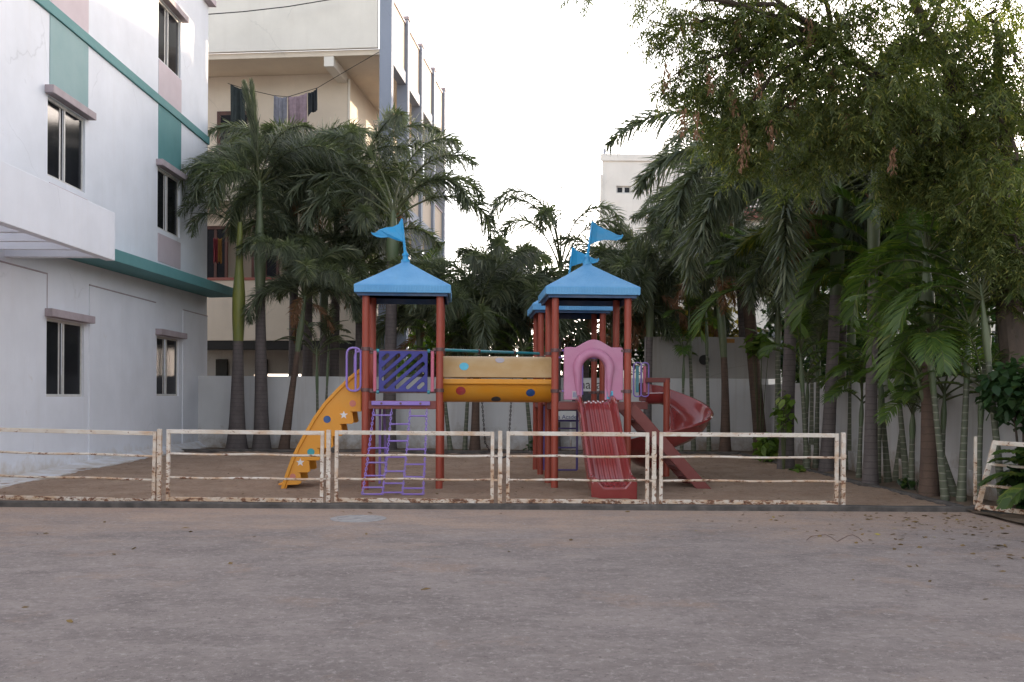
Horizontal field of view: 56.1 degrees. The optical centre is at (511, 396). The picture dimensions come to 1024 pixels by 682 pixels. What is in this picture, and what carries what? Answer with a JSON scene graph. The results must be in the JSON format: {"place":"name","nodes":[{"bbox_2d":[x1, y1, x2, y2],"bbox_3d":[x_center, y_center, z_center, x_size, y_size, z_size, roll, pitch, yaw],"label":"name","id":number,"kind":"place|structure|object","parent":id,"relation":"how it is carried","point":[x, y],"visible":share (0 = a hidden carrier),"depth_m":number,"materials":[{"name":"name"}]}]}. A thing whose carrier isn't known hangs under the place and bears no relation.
{"place":"outdoors","nodes":[
{"label":"outdoors","id":0,"kind":"place"},
{"bbox_2d":[207,0,446,376],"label":"cream building","id":1,"kind":"structure","parent":0,"point":[398,70],"depth_m":34.30,"materials":[{"name":"beige paint"}]},
{"bbox_2d":[207,226,227,277],"bbox_3d":[-10.676,-4.696,34.574,0.900,2.880,0.100,0,0,5],"label":"window","id":2,"kind":"structure","parent":1,"relation":"in","point":[216,270],"depth_m":34.56,"materials":[{"name":"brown wood"}]},
{"bbox_2d":[228,52,378,96],"bbox_3d":[-7.367,-11.189,33.467,5.600,1.458,0.293,0,0,10],"label":"clothesline","id":3,"kind":"object","parent":1,"relation":"attached to","point":[314,88],"visible":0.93,"depth_m":33.49,"materials":[{"name":"black"}]},
{"bbox_2d":[230,85,244,123],"bbox_3d":[-9.734,-10.337,34.097,0.547,1.557,0.144,0,0,0],"label":"hanging cloth","id":4,"kind":"object","parent":3,"relation":"hanging from","point":[237,107],"visible":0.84,"depth_m":34.09,"materials":[{"name":"fabric"}]},
{"bbox_2d":[273,96,286,124],"bbox_3d":[-8.076,-9.986,33.482,0.469,1.063,0.145,0,0,0],"label":"hanging cloth","id":5,"kind":"object","parent":3,"relation":"hanging from","point":[280,107],"visible":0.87,"depth_m":33.49,"materials":[{"name":"fabric"}]},
{"bbox_2d":[288,93,306,124],"bbox_3d":[-7.485,-10.012,33.503,0.683,1.198,0.152,0,0,0],"label":"hanging cloth","id":6,"kind":"object","parent":3,"relation":"hanging from","point":[297,106],"visible":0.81,"depth_m":33.48,"materials":[{"name":"pink fabric"}]},
{"bbox_2d":[0,451,945,505],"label":"sand","id":7,"kind":"structure","parent":0,"point":[459,467],"depth_m":16.17,"materials":[{"name":"brown sand"}]},
{"bbox_2d":[279,218,713,498],"bbox_3d":[0.048,-0.669,16.597,7.673,4.538,5.644,0,0,-3],"label":"playground set","id":8,"kind":"object","parent":7,"relation":"on","point":[587,290],"visible":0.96,"depth_m":15.38,"materials":[{"name":"red paint"}]},
{"bbox_2d":[752,432,778,461],"bbox_3d":[5.813,1.171,22.015,0.766,0.767,0.689,0,0,0],"label":"leafy shrub","id":9,"kind":"object","parent":7,"relation":"on","point":[766,447],"visible":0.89,"depth_m":21.88,"materials":[{"name":"green plant"}]},
{"bbox_2d":[205,447,752,454],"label":"planting soil","id":10,"kind":"structure","parent":0,"point":[748,452],"depth_m":26.63,"materials":[{"name":"brown soil"}]},
{"bbox_2d":[175,177,297,448],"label":"palm tree","id":11,"kind":"object","parent":10,"relation":"on","point":[237,418],"visible":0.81,"depth_m":25.88,"materials":[{"name":"green plant"}]},
{"bbox_2d":[177,78,347,448],"bbox_3d":[-6.891,-3.498,26.311,4.790,10.130,4.236,0,0,-38],"label":"palm tree","id":12,"kind":"object","parent":10,"relation":"on","point":[229,168],"visible":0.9,"depth_m":25.93,"materials":[{"name":"green plant"}]},
{"bbox_2d":[207,114,385,375],"bbox_3d":[-6.588,-3.493,28.750,5.530,10.117,5.490,0,0,0],"label":"palm tree","id":13,"kind":"object","parent":10,"relation":"on","point":[234,134],"visible":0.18,"depth_m":28.35,"materials":[{"name":"green plant"}]},
{"bbox_2d":[215,116,386,375],"bbox_3d":[-6.063,-3.208,28.571,5.086,9.552,5.416,0,0,0],"label":"palm tree","id":14,"kind":"object","parent":10,"relation":"on","point":[239,207],"visible":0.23,"depth_m":27.27,"materials":[{"name":"green plant"}]},
{"bbox_2d":[238,235,378,449],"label":"palm tree","id":15,"kind":"object","parent":10,"relation":"on","point":[304,273],"visible":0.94,"depth_m":25.61,"materials":[{"name":"green plant"}]},
{"bbox_2d":[273,317,354,412],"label":"palm tree","id":16,"kind":"object","parent":10,"relation":"on","point":[315,352],"visible":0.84,"depth_m":26.17,"materials":[{"name":"green plant"}]},
{"bbox_2d":[234,206,404,375],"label":"palm tree","id":17,"kind":"object","parent":10,"relation":"on","point":[311,245],"visible":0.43,"depth_m":26.68,"materials":[{"name":"green plant"}]},
{"bbox_2d":[309,303,349,400],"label":"palm tree","id":18,"kind":"object","parent":10,"relation":"on","point":[323,325],"visible":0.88,"depth_m":26.45,"materials":[{"name":"green plant"}]},
{"bbox_2d":[248,119,419,376],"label":"palm tree","id":19,"kind":"object","parent":10,"relation":"on","point":[352,131],"visible":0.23,"depth_m":27.71,"materials":[{"name":"green plant"}]},
{"bbox_2d":[265,102,456,262],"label":"palm tree","id":20,"kind":"object","parent":10,"relation":"on","point":[399,117],"visible":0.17,"depth_m":28.54,"materials":[{"name":"green plant"}]},
{"bbox_2d":[280,183,444,369],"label":"palm tree","id":21,"kind":"object","parent":10,"relation":"on","point":[361,217],"visible":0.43,"depth_m":27.14,"materials":[{"name":"green plant"}]},
{"bbox_2d":[282,125,502,449],"bbox_3d":[-3.302,-2.994,26.362,6.146,9.160,2.084,0,0,11],"label":"palm tree","id":22,"kind":"object","parent":10,"relation":"on","point":[464,200],"visible":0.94,"depth_m":26.16,"materials":[{"name":"green plant"}]},
{"bbox_2d":[367,241,460,376],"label":"palm tree","id":23,"kind":"object","parent":10,"relation":"on","point":[419,341],"visible":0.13,"depth_m":27.91,"materials":[{"name":"green plant"}]},
{"bbox_2d":[405,317,474,449],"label":"cane palm","id":24,"kind":"object","parent":10,"relation":"on","point":[449,440],"visible":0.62,"depth_m":26.05,"materials":[{"name":"green plant"}]},
{"bbox_2d":[374,252,532,363],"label":"palm tree","id":25,"kind":"object","parent":10,"relation":"on","point":[402,323],"visible":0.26,"depth_m":27.32,"materials":[{"name":"green plant"}]},
{"bbox_2d":[397,248,532,356],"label":"palm tree","id":26,"kind":"object","parent":10,"relation":"on","point":[471,260],"visible":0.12,"depth_m":26.55,"materials":[{"name":"green plant"}]},
{"bbox_2d":[433,306,512,449],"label":"cane palm","id":27,"kind":"object","parent":10,"relation":"on","point":[465,322],"visible":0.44,"depth_m":26.15,"materials":[{"name":"green plant"}]},
{"bbox_2d":[403,243,556,450],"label":"palm tree","id":28,"kind":"object","parent":10,"relation":"on","point":[481,315],"visible":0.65,"depth_m":25.76,"materials":[{"name":"green plant"}]},
{"bbox_2d":[490,314,544,450],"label":"cane palm","id":29,"kind":"object","parent":10,"relation":"on","point":[529,428],"visible":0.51,"depth_m":25.97,"materials":[{"name":"green plant"}]},
{"bbox_2d":[446,233,589,356],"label":"palm tree","id":30,"kind":"object","parent":10,"relation":"on","point":[497,245],"visible":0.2,"depth_m":26.80,"materials":[{"name":"green plant"}]},
{"bbox_2d":[460,248,597,365],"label":"palm tree","id":31,"kind":"object","parent":10,"relation":"on","point":[530,296],"visible":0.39,"depth_m":26.05,"materials":[{"name":"green plant"}]},
{"bbox_2d":[485,162,634,450],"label":"palm tree","id":32,"kind":"object","parent":10,"relation":"on","point":[546,215],"visible":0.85,"depth_m":26.58,"materials":[{"name":"green plant"}]},
{"bbox_2d":[504,265,675,377],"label":"palm tree","id":33,"kind":"object","parent":10,"relation":"on","point":[663,324],"visible":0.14,"depth_m":27.32,"materials":[{"name":"green plant"}]},
{"bbox_2d":[544,227,694,350],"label":"palm tree","id":34,"kind":"object","parent":10,"relation":"on","point":[652,259],"visible":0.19,"depth_m":26.75,"materials":[{"name":"green plant"}]},
{"bbox_2d":[568,216,727,421],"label":"palm tree","id":35,"kind":"object","parent":10,"relation":"on","point":[627,268],"visible":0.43,"depth_m":26.30,"materials":[{"name":"green plant"}]},
{"bbox_2d":[655,313,718,450],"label":"cane palm","id":36,"kind":"object","parent":10,"relation":"on","point":[681,349],"visible":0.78,"depth_m":26.15,"materials":[{"name":"green plant"}]},
{"bbox_2d":[661,291,717,451],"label":"palm tree","id":37,"kind":"object","parent":10,"relation":"on","point":[690,302],"visible":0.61,"depth_m":26.26,"materials":[{"name":"green plant"}]},
{"bbox_2d":[606,254,774,344],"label":"palm tree","id":38,"kind":"object","parent":10,"relation":"on","point":[727,321],"visible":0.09,"depth_m":28.54,"materials":[{"name":"green plant"}]},
{"bbox_2d":[626,200,772,451],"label":"palm tree","id":39,"kind":"object","parent":10,"relation":"on","point":[724,442],"visible":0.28,"depth_m":25.33,"materials":[{"name":"green plant"}]},
{"bbox_2d":[638,154,772,452],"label":"palm tree","id":40,"kind":"object","parent":10,"relation":"on","point":[750,321],"visible":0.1,"depth_m":25.86,"materials":[{"name":"green plant"}]},
{"bbox_2d":[738,328,775,440],"bbox_3d":[6.604,-0.143,25.652,0.994,3.397,0.891,0,0,0],"label":"climbing vine","id":41,"kind":"object","parent":40,"relation":"attached to","point":[756,345],"visible":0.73,"depth_m":25.67,"materials":[{"name":"green plant"}]},
{"bbox_2d":[673,276,737,451],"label":"palm tree","id":42,"kind":"object","parent":10,"relation":"on","point":[708,447],"visible":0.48,"depth_m":26.16,"materials":[{"name":"green plant"}]},
{"bbox_2d":[665,224,784,336],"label":"palm tree","id":43,"kind":"object","parent":10,"relation":"on","point":[772,305],"visible":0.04,"depth_m":28.43,"materials":[{"name":"green plant"}]},
{"bbox_2d":[654,87,796,336],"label":"palm tree","id":44,"kind":"object","parent":10,"relation":"on","point":[741,329],"visible":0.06,"depth_m":27.78,"materials":[{"name":"green plant"}]},
{"bbox_2d":[0,507,1023,681],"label":"yard","id":45,"kind":"structure","parent":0,"point":[302,595],"depth_m":7.22,"materials":[{"name":"concrete"}]},
{"bbox_2d":[330,515,385,521],"bbox_3d":[-1.880,1.494,11.750,0.680,0.033,0.680,0,0,0],"label":"manhole cover","id":46,"kind":"object","parent":45,"relation":"on","point":[359,518],"visible":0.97,"depth_m":11.72,"materials":[{"name":"grey metal"}]},
{"bbox_2d":[0,500,974,511],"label":"kerb","id":47,"kind":"structure","parent":45,"relation":"on","point":[471,506],"depth_m":12.78,"materials":[{"name":"concrete"}]},
{"bbox_2d":[0,428,156,500],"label":"fence panel","id":48,"kind":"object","parent":47,"relation":"on","point":[68,498],"depth_m":12.91,"materials":[{"name":"white paint"}]},
{"bbox_2d":[156,429,162,500],"bbox_3d":[-4.747,0.978,12.930,0.068,1.095,0.068,0,0,-2],"label":"fence post","id":49,"kind":"object","parent":47,"relation":"on","point":[159,473],"visible":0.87,"depth_m":12.90,"materials":[{"name":"white metal"}]},
{"bbox_2d":[166,429,325,502],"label":"barrier gate","id":50,"kind":"structure","parent":47,"relation":"on","point":[321,455],"depth_m":12.91,"materials":[{"name":"white metal"}]},
{"bbox_2d":[326,430,331,502],"bbox_3d":[-2.471,0.990,12.930,0.068,1.095,0.068,0,0,0],"label":"fence post","id":51,"kind":"object","parent":47,"relation":"on","point":[328,465],"visible":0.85,"depth_m":12.90,"materials":[{"name":"white metal"}]},
{"bbox_2d":[334,430,497,502],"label":"barrier gate","id":52,"kind":"structure","parent":47,"relation":"on","point":[491,479],"depth_m":12.91,"materials":[{"name":"white metal"}]},
{"bbox_2d":[506,431,651,503],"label":"barrier gate","id":53,"kind":"structure","parent":47,"relation":"on","point":[646,456],"depth_m":12.91,"materials":[{"name":"white metal"}]},
{"bbox_2d":[659,432,840,504],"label":"barrier gate","id":54,"kind":"structure","parent":47,"relation":"on","point":[836,481],"depth_m":12.91,"materials":[{"name":"white metal"}]},
{"bbox_2d":[840,432,845,504],"bbox_3d":[4.459,1.026,12.930,0.068,1.095,0.068,0,0,-2],"label":"fence post","id":55,"kind":"object","parent":47,"relation":"on","point":[843,472],"visible":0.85,"depth_m":12.90,"materials":[{"name":"white metal"}]},
{"bbox_2d":[4,459,1023,622],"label":"leaf litter","id":56,"kind":"object","parent":45,"relation":"on","point":[70,620],"visible":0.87,"depth_m":10.77,"materials":[{"name":"brown plant"}]},
{"bbox_2d":[974,440,1023,514],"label":"barrier gate","id":57,"kind":"structure","parent":45,"relation":"on","point":[979,505],"depth_m":12.68,"materials":[{"name":"white metal"}]},
{"bbox_2d":[222,0,1023,375],"label":"sky","id":58,"kind":"structure","parent":0,"point":[532,87],"materials":[{"name":"white"}]},
{"bbox_2d":[749,454,1023,522],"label":"planting strip","id":59,"kind":"object","parent":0,"point":[851,474],"visible":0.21,"depth_m":14.12,"materials":[{"name":"soil"}]},
{"bbox_2d":[683,224,865,459],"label":"cane palm","id":60,"kind":"object","parent":59,"relation":"on","point":[697,323],"visible":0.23,"depth_m":22.94,"materials":[{"name":"green plant"}]},
{"bbox_2d":[704,174,883,461],"bbox_3d":[7.144,-1.722,22.456,5.160,6.718,4.944,0,0,0],"label":"palm tree","id":61,"kind":"object","parent":59,"relation":"on","point":[730,259],"visible":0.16,"depth_m":22.23,"materials":[{"name":"green plant"}]},
{"bbox_2d":[758,306,849,468],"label":"cane palm","id":62,"kind":"object","parent":59,"relation":"on","point":[764,352],"visible":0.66,"depth_m":19.46,"materials":[{"name":"green plant"}]},
{"bbox_2d":[762,330,847,466],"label":"cane palm","id":63,"kind":"object","parent":59,"relation":"on","point":[807,375],"visible":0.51,"depth_m":20.54,"materials":[{"name":"green plant"}]},
{"bbox_2d":[796,287,843,467],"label":"cane palm","id":64,"kind":"object","parent":59,"relation":"on","point":[822,318],"visible":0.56,"depth_m":20.46,"materials":[{"name":"green plant"}]},
{"bbox_2d":[668,33,990,471],"bbox_3d":[6.431,-2.530,19.413,6.499,8.341,4.950,0,0,43],"label":"palm tree","id":65,"kind":"object","parent":59,"relation":"on","point":[691,266],"visible":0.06,"depth_m":19.32,"materials":[{"name":"green plant"}]},
{"bbox_2d":[792,218,911,469],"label":"cane palm","id":66,"kind":"object","parent":59,"relation":"on","point":[838,276],"visible":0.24,"depth_m":19.92,"materials":[{"name":"green plant"}]},
{"bbox_2d":[820,346,888,477],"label":"cane palm","id":67,"kind":"object","parent":59,"relation":"on","point":[829,396],"visible":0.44,"depth_m":17.76,"materials":[{"name":"green plant"}]},
{"bbox_2d":[830,327,891,482],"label":"cane palm","id":68,"kind":"object","parent":59,"relation":"on","point":[887,476],"visible":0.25,"depth_m":16.95,"materials":[{"name":"green plant"}]},
{"bbox_2d":[775,182,973,378],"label":"cane palm","id":69,"kind":"object","parent":59,"relation":"on","point":[849,246],"visible":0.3,"depth_m":18.07,"materials":[{"name":"green plant"}]},
{"bbox_2d":[815,315,946,482],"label":"cane palm","id":70,"kind":"object","parent":59,"relation":"on","point":[840,383],"visible":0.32,"depth_m":16.97,"materials":[{"name":"green plant"}]},
{"bbox_2d":[739,25,1023,484],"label":"palm tree","id":71,"kind":"object","parent":59,"relation":"on","point":[870,473],"visible":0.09,"depth_m":16.31,"materials":[{"name":"plant"}]},
{"bbox_2d":[824,298,960,478],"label":"cane palm","id":72,"kind":"object","parent":59,"relation":"on","point":[904,457],"visible":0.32,"depth_m":16.37,"materials":[{"name":"green plant"}]},
{"bbox_2d":[888,374,920,489],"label":"cane palm","id":73,"kind":"object","parent":59,"relation":"on","point":[912,433],"visible":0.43,"depth_m":15.56,"materials":[{"name":"green plant"}]},
{"bbox_2d":[872,342,957,485],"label":"cane palm","id":74,"kind":"object","parent":59,"relation":"on","point":[882,417],"visible":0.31,"depth_m":14.69,"materials":[{"name":"green plant"}]},
{"bbox_2d":[844,263,993,500],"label":"cane palm","id":75,"kind":"object","parent":59,"relation":"on","point":[925,342],"visible":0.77,"depth_m":13.77,"materials":[{"name":"green plant"}]},
{"bbox_2d":[846,309,997,496],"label":"cane palm","id":76,"kind":"object","parent":59,"relation":"on","point":[952,487],"visible":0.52,"depth_m":14.37,"materials":[{"name":"green plant"}]},
{"bbox_2d":[835,145,1023,496],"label":"palm tree","id":77,"kind":"object","parent":59,"relation":"on","point":[928,486],"visible":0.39,"depth_m":14.35,"materials":[{"name":"green plant"}]},
{"bbox_2d":[879,335,998,488],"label":"cane palm","id":78,"kind":"object","parent":59,"relation":"on","point":[943,418],"visible":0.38,"depth_m":14.58,"materials":[{"name":"green plant"}]},
{"bbox_2d":[863,191,1023,505],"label":"cane palm","id":79,"kind":"object","parent":59,"relation":"on","point":[898,320],"visible":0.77,"depth_m":13.27,"materials":[{"name":"green plant"}]},
{"bbox_2d":[863,244,1023,501],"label":"cane palm","id":80,"kind":"object","parent":59,"relation":"on","point":[961,490],"visible":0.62,"depth_m":13.76,"materials":[{"name":"green plant"}]},
{"bbox_2d":[902,319,1014,496],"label":"cane palm","id":81,"kind":"object","parent":59,"relation":"on","point":[979,439],"visible":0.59,"depth_m":13.66,"materials":[{"name":"green plant"}]},
{"bbox_2d":[974,354,1023,471],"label":"leafy shrub","id":82,"kind":"object","parent":59,"relation":"on","point":[1006,384],"visible":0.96,"depth_m":12.86,"materials":[{"name":"green plant"}]},
{"bbox_2d":[978,449,1023,509],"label":"philodendron","id":83,"kind":"object","parent":59,"relation":"on","point":[1009,497],"visible":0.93,"depth_m":12.09,"materials":[{"name":"green plant"}]},
{"bbox_2d":[999,447,1023,508],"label":"leafy shrub","id":84,"kind":"object","parent":59,"relation":"on","point":[1017,480],"visible":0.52,"depth_m":12.64,"materials":[{"name":"green plant"}]},
{"label":"ground","id":85,"kind":"structure","parent":0,"visible":0},
{"bbox_2d":[0,0,232,488],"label":"white building","id":86,"kind":"structure","parent":85,"relation":"on","point":[107,287],"depth_m":20.39,"materials":[{"name":"paint"}]},
{"bbox_2d":[46,318,81,396],"bbox_3d":[-8.921,-0.757,19.040,0.060,1.500,1.600,0,0,0],"label":"window","id":87,"kind":"structure","parent":86,"relation":"in","point":[68,382],"depth_m":19.10,"materials":[{"name":"black glass"}]},
{"bbox_2d":[47,97,82,191],"bbox_3d":[-8.899,-4.977,19.040,0.060,1.520,1.600,0,0,0],"label":"window","id":88,"kind":"structure","parent":86,"relation":"in","point":[72,124],"depth_m":19.10,"materials":[{"name":"black glass"}]},
{"bbox_2d":[157,336,176,395],"bbox_3d":[-8.921,-0.777,24.700,0.060,1.500,1.600,0,0,0],"label":"window","id":89,"kind":"structure","parent":86,"relation":"in","point":[170,344],"depth_m":24.82,"materials":[{"name":"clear glass"}]},
{"bbox_2d":[157,168,177,236],"bbox_3d":[-8.899,-4.977,24.700,0.060,1.520,1.600,0,0,0],"label":"window","id":90,"kind":"structure","parent":86,"relation":"in","point":[171,183],"depth_m":24.79,"materials":[{"name":"black glass"}]},
{"bbox_2d":[158,0,178,76],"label":"window","id":91,"kind":"structure","parent":86,"relation":"in","point":[172,62],"depth_m":24.78,"materials":[{"name":"black glass"}]},
{"bbox_2d":[396,328,463,376],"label":"leafy tree","id":92,"kind":"object","parent":85,"relation":"on","point":[427,343],"visible":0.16,"depth_m":31.40,"materials":[{"name":"green plant"}]},
{"bbox_2d":[182,449,740,454],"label":"kerb","id":93,"kind":"structure","parent":85,"relation":"on","point":[403,451],"depth_m":24.93,"materials":[{"name":"concrete"}]},
{"bbox_2d":[164,337,774,450],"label":"boundary wall","id":94,"kind":"structure","parent":85,"relation":"on","point":[214,394],"depth_m":27.00,"materials":[{"name":"paint"}]},
{"bbox_2d":[599,148,758,377],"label":"building","id":95,"kind":"structure","parent":85,"relation":"on","point":[619,171],"depth_m":52.00,"materials":[{"name":"paint"}]},
{"bbox_2d":[602,76,941,468],"bbox_3d":[5.915,-2.508,20.102,6.932,8.286,5.280,0,0,-32],"label":"palm tree","id":96,"kind":"object","parent":85,"relation":"on","point":[786,225],"visible":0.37,"depth_m":18.65,"materials":[{"name":"green plant"}]},
{"bbox_2d":[769,389,797,468],"bbox_3d":[5.580,0.686,19.624,0.568,1.728,0.559,0,0,0],"label":"climbing vine","id":97,"kind":"object","parent":96,"relation":"attached to","point":[782,418],"visible":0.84,"depth_m":19.58,"materials":[{"name":"green plant"}]},
{"bbox_2d":[560,0,1023,371],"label":"neem tree","id":98,"kind":"object","parent":85,"relation":"on","point":[987,171],"visible":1,"depth_m":12.69,"materials":[{"name":"green plant"}]},
{"bbox_2d":[733,224,917,379],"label":"palm tree","id":99,"kind":"object","parent":85,"relation":"on","point":[749,242],"visible":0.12,"depth_m":22.07,"materials":[{"name":"green plant"}]},
{"bbox_2d":[738,453,963,505],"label":"kerb","id":100,"kind":"structure","parent":85,"relation":"on","point":[910,494],"depth_m":15.21,"materials":[{"name":"concrete"}]},
{"bbox_2d":[711,207,994,384],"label":"neighbour house","id":101,"kind":"structure","parent":85,"relation":"on","point":[763,323],"depth_m":42.00,"materials":[{"name":"white paint"}]},
{"bbox_2d":[763,372,1023,504],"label":"side wall","id":102,"kind":"structure","parent":85,"relation":"on","point":[953,429],"depth_m":16.72,"materials":[{"name":"paint"}]},
{"bbox_2d":[851,143,960,307],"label":"cane palm","id":103,"kind":"object","parent":85,"relation":"on","point":[899,266],"visible":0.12,"depth_m":15.81,"materials":[{"name":"green plant"}]},
{"bbox_2d":[810,99,1014,338],"bbox_3d":[8.930,-2.468,21.481,5.260,8.229,4.877,0,0,-30],"label":"palm tree","id":104,"kind":"object","parent":85,"relation":"on","point":[881,218],"visible":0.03,"depth_m":20.10,"materials":[{"name":"green plant"}]},
{"bbox_2d":[830,111,1023,301],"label":"palm tree","id":105,"kind":"object","parent":85,"relation":"on","point":[848,233],"visible":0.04,"depth_m":19.73,"materials":[{"name":"green plant"}]},
{"bbox_2d":[861,199,1023,373],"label":"cane palm","id":106,"kind":"object","parent":85,"relation":"on","point":[873,309],"visible":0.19,"depth_m":15.29,"materials":[{"name":"green plant"}]},
{"bbox_2d":[878,167,1023,373],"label":"cane palm","id":107,"kind":"object","parent":85,"relation":"on","point":[955,268],"visible":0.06,"depth_m":16.36,"materials":[{"name":"green plant"}]},
{"bbox_2d":[935,296,996,375],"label":"leafy tree","id":108,"kind":"object","parent":85,"relation":"on","point":[976,367],"visible":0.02,"depth_m":17.48,"materials":[{"name":"green plant"}]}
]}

